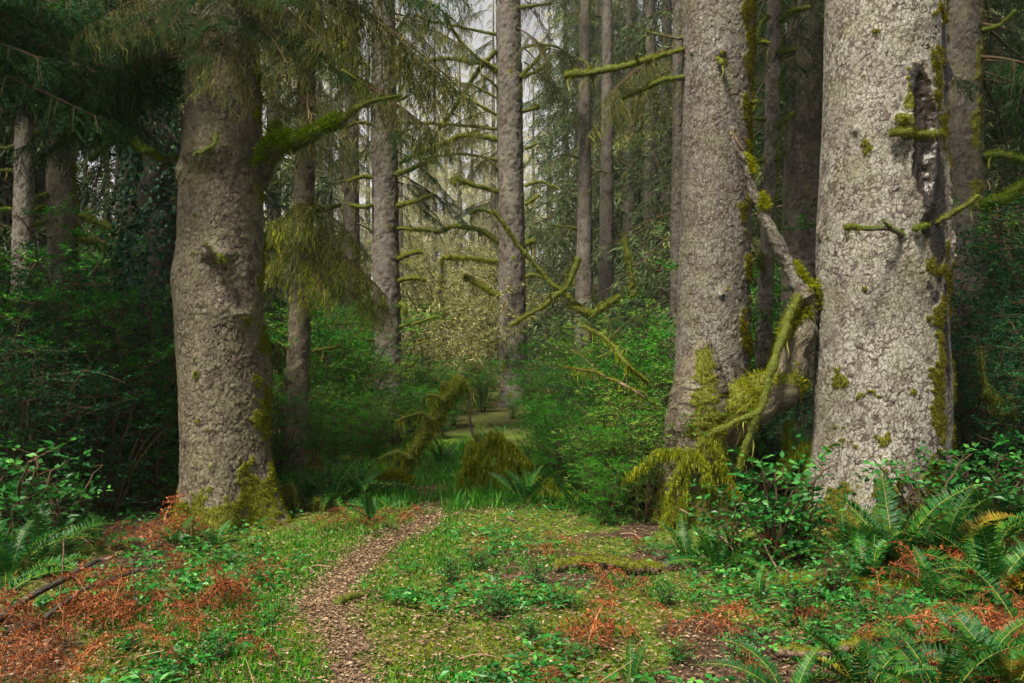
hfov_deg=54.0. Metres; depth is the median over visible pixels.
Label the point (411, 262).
bare sapling
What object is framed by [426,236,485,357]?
bare sapling
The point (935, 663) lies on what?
dead bracken
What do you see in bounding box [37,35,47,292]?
spruce tree
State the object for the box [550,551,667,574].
fallen log
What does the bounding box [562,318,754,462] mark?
huckleberry shrub
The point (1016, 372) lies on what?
huckleberry shrub
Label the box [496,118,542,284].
spruce tree
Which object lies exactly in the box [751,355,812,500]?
huckleberry shrub
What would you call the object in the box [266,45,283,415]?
spruce tree
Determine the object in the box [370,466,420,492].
root clump
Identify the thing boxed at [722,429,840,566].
broadleaf plant
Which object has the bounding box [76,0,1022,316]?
sky
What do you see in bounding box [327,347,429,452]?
huckleberry shrub
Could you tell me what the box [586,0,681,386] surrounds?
spruce tree
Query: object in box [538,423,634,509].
huckleberry shrub
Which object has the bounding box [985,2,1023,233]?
spruce tree
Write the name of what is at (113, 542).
sword fern
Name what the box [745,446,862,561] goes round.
broadleaf plant
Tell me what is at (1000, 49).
spruce tree
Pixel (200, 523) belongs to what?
dead bracken
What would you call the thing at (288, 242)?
spruce tree
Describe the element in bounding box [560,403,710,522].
huckleberry shrub
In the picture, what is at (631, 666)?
sword fern
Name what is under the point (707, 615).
dead bracken
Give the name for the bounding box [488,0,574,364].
spruce tree
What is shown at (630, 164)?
spruce tree
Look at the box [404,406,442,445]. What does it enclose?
huckleberry shrub
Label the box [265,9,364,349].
spruce tree
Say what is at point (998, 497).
broadleaf plant
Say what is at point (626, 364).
bank branch
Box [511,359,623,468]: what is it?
huckleberry shrub
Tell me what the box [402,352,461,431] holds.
huckleberry shrub
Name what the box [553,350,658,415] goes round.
bank branch
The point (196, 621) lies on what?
dead bracken
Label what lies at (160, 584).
seedling
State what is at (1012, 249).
huckleberry shrub
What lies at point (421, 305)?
bare sapling
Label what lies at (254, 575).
seedling
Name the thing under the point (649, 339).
huckleberry shrub
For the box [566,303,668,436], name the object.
huckleberry shrub
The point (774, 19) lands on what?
spruce tree
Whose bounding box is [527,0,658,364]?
spruce tree
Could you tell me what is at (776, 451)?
huckleberry shrub
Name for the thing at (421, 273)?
bare sapling
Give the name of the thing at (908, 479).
broadleaf plant
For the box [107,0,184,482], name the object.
ivy trunk
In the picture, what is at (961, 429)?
huckleberry shrub
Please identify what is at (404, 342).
huckleberry shrub
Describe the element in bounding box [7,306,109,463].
huckleberry shrub
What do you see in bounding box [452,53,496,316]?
spruce tree
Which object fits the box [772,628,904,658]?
fallen stick
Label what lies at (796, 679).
sword fern
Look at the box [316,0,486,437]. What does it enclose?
spruce tree
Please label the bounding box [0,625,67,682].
dead bracken
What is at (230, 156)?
spruce tree
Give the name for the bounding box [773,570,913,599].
fallen log
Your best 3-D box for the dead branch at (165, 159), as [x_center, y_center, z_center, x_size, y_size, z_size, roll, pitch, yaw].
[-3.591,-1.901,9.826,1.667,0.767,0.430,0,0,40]
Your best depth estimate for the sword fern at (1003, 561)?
6.32 m
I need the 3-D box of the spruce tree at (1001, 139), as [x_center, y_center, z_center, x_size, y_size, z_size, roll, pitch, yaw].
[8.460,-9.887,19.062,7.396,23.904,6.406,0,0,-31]
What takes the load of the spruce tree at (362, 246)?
on the ground at (498, 416)
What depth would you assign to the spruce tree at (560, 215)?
35.83 m
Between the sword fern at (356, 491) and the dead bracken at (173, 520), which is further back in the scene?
the sword fern at (356, 491)
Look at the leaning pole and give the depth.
8.96 m
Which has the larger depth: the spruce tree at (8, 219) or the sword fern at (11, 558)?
the spruce tree at (8, 219)
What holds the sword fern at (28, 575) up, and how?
on the ground at (498, 416)
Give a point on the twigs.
(449, 624)
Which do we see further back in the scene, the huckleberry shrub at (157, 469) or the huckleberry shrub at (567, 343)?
the huckleberry shrub at (567, 343)
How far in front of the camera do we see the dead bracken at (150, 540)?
7.59 m
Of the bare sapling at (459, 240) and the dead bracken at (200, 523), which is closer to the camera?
the dead bracken at (200, 523)
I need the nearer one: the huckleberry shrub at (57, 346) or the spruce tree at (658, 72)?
the huckleberry shrub at (57, 346)
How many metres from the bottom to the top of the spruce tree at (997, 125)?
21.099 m
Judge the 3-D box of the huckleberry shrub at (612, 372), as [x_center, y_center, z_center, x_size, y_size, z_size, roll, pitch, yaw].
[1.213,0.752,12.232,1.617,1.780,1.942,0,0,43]
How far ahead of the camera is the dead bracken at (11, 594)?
5.38 m
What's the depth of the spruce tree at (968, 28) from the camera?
13.24 m
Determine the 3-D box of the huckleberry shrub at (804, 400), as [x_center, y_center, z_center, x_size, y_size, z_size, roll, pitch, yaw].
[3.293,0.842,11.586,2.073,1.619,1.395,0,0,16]
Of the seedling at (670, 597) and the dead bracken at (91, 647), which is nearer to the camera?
the dead bracken at (91, 647)
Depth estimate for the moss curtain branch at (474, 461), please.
10.31 m
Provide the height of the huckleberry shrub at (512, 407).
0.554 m
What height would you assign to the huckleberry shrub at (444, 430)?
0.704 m
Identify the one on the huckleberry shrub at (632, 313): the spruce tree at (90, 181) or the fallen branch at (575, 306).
the fallen branch at (575, 306)
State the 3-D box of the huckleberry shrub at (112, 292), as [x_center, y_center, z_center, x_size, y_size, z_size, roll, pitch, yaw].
[-3.864,0.431,11.716,2.433,2.376,2.921,0,0,-25]
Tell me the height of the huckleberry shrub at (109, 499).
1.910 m
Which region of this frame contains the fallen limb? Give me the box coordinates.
[367,373,478,474]
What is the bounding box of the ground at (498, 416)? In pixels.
[0,346,1023,682]
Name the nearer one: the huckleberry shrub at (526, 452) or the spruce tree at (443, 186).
the huckleberry shrub at (526, 452)
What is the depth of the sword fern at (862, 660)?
4.59 m
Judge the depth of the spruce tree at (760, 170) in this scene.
20.11 m
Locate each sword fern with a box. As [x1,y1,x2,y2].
[0,498,116,574]
[0,513,103,591]
[0,562,85,609]
[50,512,158,558]
[130,514,211,550]
[191,519,248,548]
[204,549,258,565]
[280,473,348,510]
[283,457,391,512]
[302,453,425,511]
[339,492,407,532]
[426,440,461,462]
[473,428,506,446]
[481,465,565,510]
[537,481,610,514]
[599,638,676,682]
[641,509,727,559]
[658,524,769,573]
[695,638,861,682]
[732,564,790,603]
[757,486,791,499]
[769,487,835,524]
[776,628,943,682]
[778,511,939,576]
[795,472,976,577]
[810,528,918,586]
[854,614,1023,682]
[859,483,1021,575]
[870,544,1003,614]
[875,602,975,654]
[880,602,1023,682]
[909,521,1023,605]
[916,487,1023,545]
[916,537,1023,613]
[922,599,1023,682]
[956,557,1023,655]
[967,464,1023,534]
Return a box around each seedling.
[113,626,148,655]
[144,580,174,594]
[192,624,238,662]
[207,561,246,594]
[233,556,272,583]
[428,543,471,585]
[464,542,496,571]
[471,571,519,620]
[506,603,547,640]
[516,550,552,585]
[534,569,597,608]
[561,634,599,661]
[578,605,613,626]
[593,552,628,569]
[647,571,687,608]
[656,631,698,668]
[680,585,737,619]
[712,628,757,662]
[739,658,777,682]
[798,607,868,648]
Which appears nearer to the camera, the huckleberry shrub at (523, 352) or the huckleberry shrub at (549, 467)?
the huckleberry shrub at (549, 467)
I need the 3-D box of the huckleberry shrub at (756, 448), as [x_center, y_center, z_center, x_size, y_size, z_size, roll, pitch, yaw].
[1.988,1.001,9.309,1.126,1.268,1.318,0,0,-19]
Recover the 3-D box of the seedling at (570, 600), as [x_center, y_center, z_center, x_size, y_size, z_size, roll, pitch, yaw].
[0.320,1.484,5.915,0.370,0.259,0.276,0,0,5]
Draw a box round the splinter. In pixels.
[100,551,117,561]
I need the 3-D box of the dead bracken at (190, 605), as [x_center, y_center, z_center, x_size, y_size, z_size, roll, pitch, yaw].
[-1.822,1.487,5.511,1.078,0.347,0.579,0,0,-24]
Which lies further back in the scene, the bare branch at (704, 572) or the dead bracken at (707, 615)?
the bare branch at (704, 572)
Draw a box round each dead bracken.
[0,553,292,663]
[0,563,182,624]
[0,576,150,682]
[0,590,94,667]
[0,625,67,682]
[50,628,181,682]
[72,557,145,586]
[73,576,261,635]
[97,520,170,555]
[122,613,278,666]
[124,492,215,543]
[153,544,193,577]
[172,510,216,538]
[292,447,323,474]
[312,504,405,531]
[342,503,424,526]
[467,536,561,565]
[532,619,693,682]
[537,530,646,549]
[548,595,641,657]
[558,599,763,649]
[577,561,652,596]
[671,639,770,676]
[682,603,791,640]
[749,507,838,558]
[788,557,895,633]
[847,620,1018,677]
[856,596,1012,638]
[858,634,991,682]
[884,540,936,599]
[887,595,1023,663]
[971,583,1023,623]
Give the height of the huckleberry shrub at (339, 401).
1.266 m
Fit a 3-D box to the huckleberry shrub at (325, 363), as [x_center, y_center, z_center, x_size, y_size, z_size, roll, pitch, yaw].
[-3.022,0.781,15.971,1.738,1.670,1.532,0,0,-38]
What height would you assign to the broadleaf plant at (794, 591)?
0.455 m
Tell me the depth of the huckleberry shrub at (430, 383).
19.93 m
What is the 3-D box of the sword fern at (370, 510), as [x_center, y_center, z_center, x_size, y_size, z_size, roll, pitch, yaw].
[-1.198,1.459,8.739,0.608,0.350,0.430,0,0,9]
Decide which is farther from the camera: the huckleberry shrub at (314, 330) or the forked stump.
the huckleberry shrub at (314, 330)
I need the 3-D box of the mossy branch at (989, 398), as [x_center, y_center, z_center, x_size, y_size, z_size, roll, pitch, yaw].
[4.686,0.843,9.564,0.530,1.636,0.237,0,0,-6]
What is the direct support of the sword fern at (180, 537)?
on the ground at (498, 416)
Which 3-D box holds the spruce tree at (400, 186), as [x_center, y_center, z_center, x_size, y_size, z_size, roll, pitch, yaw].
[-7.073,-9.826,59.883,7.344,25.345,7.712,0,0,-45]
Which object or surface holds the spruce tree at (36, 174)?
on the ground at (498, 416)
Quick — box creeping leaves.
[0,450,1023,682]
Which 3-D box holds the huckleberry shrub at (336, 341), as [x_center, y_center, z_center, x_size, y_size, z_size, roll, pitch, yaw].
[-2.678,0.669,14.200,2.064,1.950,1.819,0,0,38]
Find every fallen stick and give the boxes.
[331,588,372,606]
[507,516,520,523]
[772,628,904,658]
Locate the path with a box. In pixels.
[306,466,439,682]
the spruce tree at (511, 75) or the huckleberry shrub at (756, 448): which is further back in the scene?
the spruce tree at (511, 75)
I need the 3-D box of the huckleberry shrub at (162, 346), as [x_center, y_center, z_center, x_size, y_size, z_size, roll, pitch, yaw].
[-3.779,0.390,10.920,2.697,2.405,2.246,0,0,2]
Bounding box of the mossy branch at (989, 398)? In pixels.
[975,344,1023,492]
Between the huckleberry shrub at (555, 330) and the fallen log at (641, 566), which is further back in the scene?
the huckleberry shrub at (555, 330)
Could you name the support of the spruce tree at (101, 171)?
on the ground at (498, 416)
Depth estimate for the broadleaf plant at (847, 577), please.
6.29 m
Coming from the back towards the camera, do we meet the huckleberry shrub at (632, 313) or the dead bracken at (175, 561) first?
the huckleberry shrub at (632, 313)
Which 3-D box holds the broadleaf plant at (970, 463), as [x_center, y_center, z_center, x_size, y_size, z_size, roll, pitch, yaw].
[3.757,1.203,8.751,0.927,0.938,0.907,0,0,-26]
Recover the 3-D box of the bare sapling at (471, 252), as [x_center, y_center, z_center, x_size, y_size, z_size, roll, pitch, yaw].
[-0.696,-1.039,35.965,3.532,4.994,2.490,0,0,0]
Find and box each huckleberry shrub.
[0,194,279,436]
[0,237,122,371]
[0,240,51,455]
[0,242,146,469]
[0,263,55,375]
[0,263,176,490]
[0,269,105,474]
[0,275,170,493]
[0,276,87,480]
[0,315,177,515]
[0,316,120,527]
[0,330,177,518]
[1,267,176,466]
[3,225,276,372]
[6,308,177,487]
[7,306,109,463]
[11,229,291,350]
[33,280,178,505]
[36,241,177,443]
[42,283,298,487]
[70,275,278,455]
[264,291,381,437]
[265,303,371,456]
[267,319,376,451]
[269,303,419,446]
[269,367,356,479]
[270,291,412,420]
[271,375,348,448]
[272,341,374,436]
[272,400,362,466]
[274,299,419,409]
[307,388,369,462]
[309,368,378,451]
[318,395,396,464]
[320,353,402,443]
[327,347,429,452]
[335,386,418,457]
[339,304,449,409]
[373,359,452,406]
[373,399,420,449]
[376,383,439,442]
[389,387,437,439]
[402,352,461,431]
[404,361,462,412]
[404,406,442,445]
[422,359,454,406]
[425,401,464,437]
[432,366,471,411]
[433,374,482,425]
[435,364,477,413]
[449,362,485,402]
[454,354,510,411]
[456,432,472,443]
[468,363,497,401]
[471,415,489,435]
[481,355,498,391]
[490,337,582,421]
[497,320,607,418]
[499,395,526,418]
[500,351,571,443]
[509,420,573,478]
[510,357,606,445]
[510,395,573,466]
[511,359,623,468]
[513,392,593,473]
[513,404,616,498]
[519,414,617,487]
[520,316,617,408]
[530,403,615,475]
[533,332,632,425]
[537,286,669,427]
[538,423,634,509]
[540,331,675,470]
[541,309,676,434]
[548,350,673,485]
[553,406,665,515]
[553,413,636,486]
[554,378,670,499]
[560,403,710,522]
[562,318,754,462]
[562,456,638,527]
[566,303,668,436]
[578,404,667,508]
[579,392,666,505]
[584,360,673,491]
[596,306,669,405]
[603,435,670,518]
[629,285,810,458]
[649,199,817,431]
[661,348,813,459]
[661,385,806,513]
[751,269,780,362]
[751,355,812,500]
[753,386,813,496]
[757,412,811,490]
[772,362,814,474]
[950,234,1023,463]
[950,250,1023,445]
[950,318,1023,494]
[950,327,1023,500]
[951,192,1023,379]
[951,194,1023,449]
[951,282,1023,466]
[951,291,1023,482]
[951,309,1023,492]
[952,289,1023,430]
[952,293,1023,490]
[984,168,1023,332]
[987,251,1023,348]
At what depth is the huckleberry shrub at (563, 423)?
11.61 m
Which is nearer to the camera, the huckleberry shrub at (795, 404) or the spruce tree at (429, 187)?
the huckleberry shrub at (795, 404)
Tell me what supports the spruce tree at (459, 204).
on the ground at (498, 416)
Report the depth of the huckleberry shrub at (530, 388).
15.58 m
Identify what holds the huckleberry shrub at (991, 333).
on the ground at (498, 416)
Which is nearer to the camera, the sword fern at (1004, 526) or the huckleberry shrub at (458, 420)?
the sword fern at (1004, 526)
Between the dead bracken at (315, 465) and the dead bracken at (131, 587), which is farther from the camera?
the dead bracken at (315, 465)
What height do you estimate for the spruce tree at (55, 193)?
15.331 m
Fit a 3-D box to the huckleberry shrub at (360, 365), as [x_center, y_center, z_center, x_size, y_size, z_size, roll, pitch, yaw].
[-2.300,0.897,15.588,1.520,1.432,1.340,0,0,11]
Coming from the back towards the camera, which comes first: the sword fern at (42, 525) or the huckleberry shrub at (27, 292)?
the huckleberry shrub at (27, 292)
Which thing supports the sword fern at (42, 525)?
on the ground at (498, 416)
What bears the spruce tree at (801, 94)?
on the ground at (498, 416)
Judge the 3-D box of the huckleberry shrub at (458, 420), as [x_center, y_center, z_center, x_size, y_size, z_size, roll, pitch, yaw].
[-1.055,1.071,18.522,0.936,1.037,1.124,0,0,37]
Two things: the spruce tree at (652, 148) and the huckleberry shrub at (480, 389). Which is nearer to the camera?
the huckleberry shrub at (480, 389)
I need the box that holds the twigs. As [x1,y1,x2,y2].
[1,468,1008,682]
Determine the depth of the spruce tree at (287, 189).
18.84 m
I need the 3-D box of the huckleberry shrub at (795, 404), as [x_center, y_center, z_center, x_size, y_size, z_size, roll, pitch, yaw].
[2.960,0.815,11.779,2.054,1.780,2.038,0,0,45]
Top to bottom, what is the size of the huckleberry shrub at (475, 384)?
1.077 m
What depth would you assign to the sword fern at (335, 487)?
9.57 m
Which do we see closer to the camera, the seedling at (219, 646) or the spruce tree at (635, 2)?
the seedling at (219, 646)
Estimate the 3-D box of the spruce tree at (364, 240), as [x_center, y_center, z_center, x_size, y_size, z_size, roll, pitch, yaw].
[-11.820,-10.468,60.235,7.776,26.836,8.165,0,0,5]
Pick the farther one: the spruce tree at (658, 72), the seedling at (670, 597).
the spruce tree at (658, 72)
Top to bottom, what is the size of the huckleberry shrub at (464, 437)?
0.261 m
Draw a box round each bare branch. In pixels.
[679,508,719,538]
[699,571,722,579]
[717,532,732,569]
[741,511,780,574]
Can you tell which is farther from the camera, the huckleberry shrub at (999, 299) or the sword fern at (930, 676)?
the huckleberry shrub at (999, 299)
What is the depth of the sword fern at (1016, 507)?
8.33 m
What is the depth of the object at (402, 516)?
8.74 m
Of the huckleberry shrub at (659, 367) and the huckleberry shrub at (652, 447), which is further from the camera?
the huckleberry shrub at (659, 367)
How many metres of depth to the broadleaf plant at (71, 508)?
8.23 m
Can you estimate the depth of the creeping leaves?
6.03 m
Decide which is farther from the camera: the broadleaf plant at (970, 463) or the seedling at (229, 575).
the broadleaf plant at (970, 463)
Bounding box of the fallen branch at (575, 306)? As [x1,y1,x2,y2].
[491,209,637,332]
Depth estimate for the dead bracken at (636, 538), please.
7.72 m
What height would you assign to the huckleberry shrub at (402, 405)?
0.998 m
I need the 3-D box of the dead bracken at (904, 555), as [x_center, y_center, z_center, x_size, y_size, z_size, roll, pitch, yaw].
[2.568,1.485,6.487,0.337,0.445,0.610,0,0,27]
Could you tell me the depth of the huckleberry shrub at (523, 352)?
19.47 m
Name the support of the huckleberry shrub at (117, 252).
on the ground at (498, 416)
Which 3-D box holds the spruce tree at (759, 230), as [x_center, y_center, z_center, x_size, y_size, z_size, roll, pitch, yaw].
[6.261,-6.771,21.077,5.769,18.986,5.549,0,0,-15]
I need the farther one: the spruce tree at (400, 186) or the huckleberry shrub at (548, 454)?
the spruce tree at (400, 186)
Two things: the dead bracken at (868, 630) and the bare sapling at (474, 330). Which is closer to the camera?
the dead bracken at (868, 630)
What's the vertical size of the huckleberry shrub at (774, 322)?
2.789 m
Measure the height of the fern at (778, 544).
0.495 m
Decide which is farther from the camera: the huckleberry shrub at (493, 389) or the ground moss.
the huckleberry shrub at (493, 389)
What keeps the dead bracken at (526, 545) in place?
on the ground at (498, 416)
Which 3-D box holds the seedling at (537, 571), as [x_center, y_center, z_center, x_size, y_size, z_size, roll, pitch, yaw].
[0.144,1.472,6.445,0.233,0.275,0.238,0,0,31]
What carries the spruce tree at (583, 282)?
on the ground at (498, 416)
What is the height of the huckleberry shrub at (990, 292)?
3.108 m
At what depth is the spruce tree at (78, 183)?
28.01 m
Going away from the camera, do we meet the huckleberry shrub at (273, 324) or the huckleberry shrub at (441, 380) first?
the huckleberry shrub at (273, 324)
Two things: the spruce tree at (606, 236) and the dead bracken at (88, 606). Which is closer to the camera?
the dead bracken at (88, 606)
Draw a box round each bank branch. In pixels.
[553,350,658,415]
[565,300,649,396]
[574,402,661,445]
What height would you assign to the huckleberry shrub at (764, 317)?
2.419 m
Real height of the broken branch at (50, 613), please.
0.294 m
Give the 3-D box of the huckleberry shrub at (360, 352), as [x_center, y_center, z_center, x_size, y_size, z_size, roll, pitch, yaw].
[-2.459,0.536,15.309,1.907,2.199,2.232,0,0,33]
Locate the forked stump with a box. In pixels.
[622,274,823,531]
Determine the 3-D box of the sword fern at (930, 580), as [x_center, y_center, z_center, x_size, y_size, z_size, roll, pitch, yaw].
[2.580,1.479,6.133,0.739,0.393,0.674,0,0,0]
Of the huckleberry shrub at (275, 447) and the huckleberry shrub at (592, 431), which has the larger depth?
the huckleberry shrub at (275, 447)
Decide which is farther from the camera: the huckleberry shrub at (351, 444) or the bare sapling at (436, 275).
the bare sapling at (436, 275)
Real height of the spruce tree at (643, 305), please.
28.300 m
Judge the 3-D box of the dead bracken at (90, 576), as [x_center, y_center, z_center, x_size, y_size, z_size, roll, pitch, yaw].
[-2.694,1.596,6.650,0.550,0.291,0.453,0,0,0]
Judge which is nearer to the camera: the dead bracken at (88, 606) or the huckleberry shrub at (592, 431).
the dead bracken at (88, 606)
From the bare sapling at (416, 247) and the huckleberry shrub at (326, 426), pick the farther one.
the bare sapling at (416, 247)
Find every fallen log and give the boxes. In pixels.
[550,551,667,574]
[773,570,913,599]
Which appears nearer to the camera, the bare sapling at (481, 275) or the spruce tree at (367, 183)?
the bare sapling at (481, 275)
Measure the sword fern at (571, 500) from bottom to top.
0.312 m
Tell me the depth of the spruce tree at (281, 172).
51.88 m
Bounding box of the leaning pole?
[729,126,821,301]
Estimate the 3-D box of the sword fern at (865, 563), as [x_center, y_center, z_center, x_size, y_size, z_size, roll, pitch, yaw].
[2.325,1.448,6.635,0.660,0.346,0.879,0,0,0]
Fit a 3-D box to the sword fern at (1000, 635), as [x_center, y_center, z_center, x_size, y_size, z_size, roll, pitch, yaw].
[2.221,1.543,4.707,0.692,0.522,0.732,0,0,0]
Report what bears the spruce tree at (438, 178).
on the ground at (498, 416)
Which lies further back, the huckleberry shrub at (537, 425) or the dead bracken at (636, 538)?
the huckleberry shrub at (537, 425)
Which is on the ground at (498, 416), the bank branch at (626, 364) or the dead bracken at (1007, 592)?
the dead bracken at (1007, 592)
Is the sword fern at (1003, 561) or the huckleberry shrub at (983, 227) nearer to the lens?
the sword fern at (1003, 561)
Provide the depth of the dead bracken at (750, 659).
4.94 m
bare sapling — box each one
[357,272,486,403]
[365,245,456,361]
[370,266,505,401]
[399,222,442,354]
[399,231,468,360]
[402,251,529,377]
[403,266,473,362]
[424,265,537,403]
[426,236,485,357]
[426,238,472,355]
[429,282,569,388]
[445,238,490,339]
[450,245,540,371]
[460,242,497,365]
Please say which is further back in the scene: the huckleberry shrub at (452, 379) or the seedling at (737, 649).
the huckleberry shrub at (452, 379)
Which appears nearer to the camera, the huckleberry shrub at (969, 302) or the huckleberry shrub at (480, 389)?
the huckleberry shrub at (969, 302)
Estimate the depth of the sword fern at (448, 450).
13.17 m
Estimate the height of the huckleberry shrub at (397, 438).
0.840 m
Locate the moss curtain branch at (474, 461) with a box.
[456,391,592,503]
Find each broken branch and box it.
[0,555,105,621]
[10,569,140,640]
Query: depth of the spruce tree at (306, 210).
11.35 m
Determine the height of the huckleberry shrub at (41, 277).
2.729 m
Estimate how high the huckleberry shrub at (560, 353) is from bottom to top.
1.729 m
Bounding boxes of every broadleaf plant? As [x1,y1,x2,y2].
[0,418,103,559]
[6,457,111,534]
[681,478,794,564]
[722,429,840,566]
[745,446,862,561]
[758,550,838,629]
[797,527,868,603]
[825,570,925,625]
[849,440,981,531]
[915,433,1023,524]
[929,442,998,517]
[964,423,1023,503]
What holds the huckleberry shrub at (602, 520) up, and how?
on the ground at (498, 416)
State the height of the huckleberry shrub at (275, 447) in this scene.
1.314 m
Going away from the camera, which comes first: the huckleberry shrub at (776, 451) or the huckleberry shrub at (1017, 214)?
the huckleberry shrub at (776, 451)
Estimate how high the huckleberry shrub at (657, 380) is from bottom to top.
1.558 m
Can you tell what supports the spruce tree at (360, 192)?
on the ground at (498, 416)
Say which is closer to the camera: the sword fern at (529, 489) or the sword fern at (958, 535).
the sword fern at (958, 535)
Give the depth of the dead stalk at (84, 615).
5.40 m
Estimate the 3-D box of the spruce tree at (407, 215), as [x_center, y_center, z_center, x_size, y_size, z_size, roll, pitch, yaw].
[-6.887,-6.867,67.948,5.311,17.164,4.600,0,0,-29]
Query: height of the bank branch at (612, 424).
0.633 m
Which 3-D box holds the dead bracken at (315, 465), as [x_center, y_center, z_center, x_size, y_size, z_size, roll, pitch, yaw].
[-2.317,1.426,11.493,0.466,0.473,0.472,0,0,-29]
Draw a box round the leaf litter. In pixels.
[0,456,1023,682]
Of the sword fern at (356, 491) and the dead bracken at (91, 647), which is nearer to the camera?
the dead bracken at (91, 647)
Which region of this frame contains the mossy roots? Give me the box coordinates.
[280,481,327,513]
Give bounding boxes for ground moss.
[1,456,1022,682]
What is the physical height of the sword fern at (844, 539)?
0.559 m
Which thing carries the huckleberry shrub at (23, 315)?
on the ground at (498, 416)
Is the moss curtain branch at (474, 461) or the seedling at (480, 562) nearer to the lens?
the seedling at (480, 562)
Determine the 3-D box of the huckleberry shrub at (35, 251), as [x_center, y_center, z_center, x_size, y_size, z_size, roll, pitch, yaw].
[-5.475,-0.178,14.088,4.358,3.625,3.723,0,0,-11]
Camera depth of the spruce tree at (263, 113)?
59.95 m
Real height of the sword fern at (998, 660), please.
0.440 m
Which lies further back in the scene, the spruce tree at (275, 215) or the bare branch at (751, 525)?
the spruce tree at (275, 215)
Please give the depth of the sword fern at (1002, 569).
6.20 m
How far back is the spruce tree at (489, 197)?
104.94 m
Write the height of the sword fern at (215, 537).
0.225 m
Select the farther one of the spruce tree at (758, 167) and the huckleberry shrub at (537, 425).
the spruce tree at (758, 167)
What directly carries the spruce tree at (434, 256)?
on the ground at (498, 416)
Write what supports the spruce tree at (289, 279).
on the ground at (498, 416)
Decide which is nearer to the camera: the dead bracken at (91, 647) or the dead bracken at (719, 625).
the dead bracken at (91, 647)
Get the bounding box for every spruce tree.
[0,0,184,169]
[0,0,184,430]
[0,0,481,535]
[0,10,292,383]
[0,21,45,327]
[0,34,115,291]
[0,53,107,296]
[0,91,100,426]
[2,0,185,460]
[34,2,181,295]
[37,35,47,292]
[76,143,113,230]
[76,145,92,228]
[77,56,116,265]
[78,10,351,423]
[170,0,456,477]
[257,2,291,292]
[263,36,325,328]
[265,5,372,370]
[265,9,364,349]
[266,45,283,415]
[280,0,371,387]
[281,7,372,357]
[282,182,323,371]
[282,205,291,310]
[289,5,373,364]
[315,9,372,353]
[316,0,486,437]
[359,91,372,330]
[361,103,417,332]
[362,0,459,361]
[372,0,477,356]
[398,0,596,406]
[402,127,432,358]
[403,59,449,357]
[403,83,455,302]
[413,9,488,356]
[423,30,474,344]
[442,68,490,333]
[445,0,534,359]
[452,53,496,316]
[479,135,496,313]
[480,1,572,361]
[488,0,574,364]
[489,0,658,363]
[490,0,624,370]
[494,0,659,372]
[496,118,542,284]
[523,80,554,358]
[525,0,624,372]
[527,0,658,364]
[531,0,672,383]
[547,0,660,375]
[549,0,607,400]
[557,3,658,269]
[561,0,660,356]
[563,0,770,514]
[564,0,786,394]
[567,0,672,377]
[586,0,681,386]
[598,0,614,391]
[613,0,661,309]
[615,12,786,389]
[617,1,671,238]
[649,0,1023,356]
[666,8,785,307]
[667,0,824,372]
[676,0,984,466]
[752,0,811,490]
[752,61,781,342]
[780,0,979,535]
[947,0,1023,460]
[983,0,1023,319]
[983,0,1023,319]
[984,0,1023,288]
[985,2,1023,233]
[1003,0,1023,260]
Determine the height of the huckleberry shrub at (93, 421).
2.169 m
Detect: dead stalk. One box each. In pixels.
[59,538,64,597]
[83,597,85,630]
[132,559,134,608]
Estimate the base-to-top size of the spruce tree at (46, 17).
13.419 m
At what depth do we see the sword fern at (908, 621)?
5.22 m
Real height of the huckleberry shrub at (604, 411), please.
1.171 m
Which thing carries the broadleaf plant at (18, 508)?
on the ground at (498, 416)
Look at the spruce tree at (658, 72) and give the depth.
39.28 m
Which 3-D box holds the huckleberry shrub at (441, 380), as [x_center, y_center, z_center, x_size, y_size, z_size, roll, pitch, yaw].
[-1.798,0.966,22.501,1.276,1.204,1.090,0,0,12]
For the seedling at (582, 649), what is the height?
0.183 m
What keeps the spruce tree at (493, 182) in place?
on the ground at (498, 416)
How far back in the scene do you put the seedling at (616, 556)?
6.97 m
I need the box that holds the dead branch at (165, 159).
[86,127,179,178]
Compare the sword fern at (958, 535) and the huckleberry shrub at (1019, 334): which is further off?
the huckleberry shrub at (1019, 334)
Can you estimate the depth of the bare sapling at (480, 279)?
28.06 m
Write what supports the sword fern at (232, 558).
on the ground at (498, 416)
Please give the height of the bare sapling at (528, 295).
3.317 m
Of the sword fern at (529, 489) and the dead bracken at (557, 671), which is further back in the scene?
the sword fern at (529, 489)
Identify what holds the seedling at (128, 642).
on the ground at (498, 416)
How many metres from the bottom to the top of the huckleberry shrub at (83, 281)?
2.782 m
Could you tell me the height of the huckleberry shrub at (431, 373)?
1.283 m
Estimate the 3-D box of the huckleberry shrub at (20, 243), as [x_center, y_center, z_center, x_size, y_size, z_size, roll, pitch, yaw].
[-5.091,-0.016,14.561,3.916,3.335,2.635,0,0,3]
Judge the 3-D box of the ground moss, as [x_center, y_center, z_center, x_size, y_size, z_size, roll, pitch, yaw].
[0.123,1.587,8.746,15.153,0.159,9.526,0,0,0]
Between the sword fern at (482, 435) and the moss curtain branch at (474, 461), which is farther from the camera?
the sword fern at (482, 435)
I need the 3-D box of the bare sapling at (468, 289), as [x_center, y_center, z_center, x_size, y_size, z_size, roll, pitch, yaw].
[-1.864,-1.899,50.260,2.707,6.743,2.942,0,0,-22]
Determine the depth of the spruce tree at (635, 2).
39.45 m

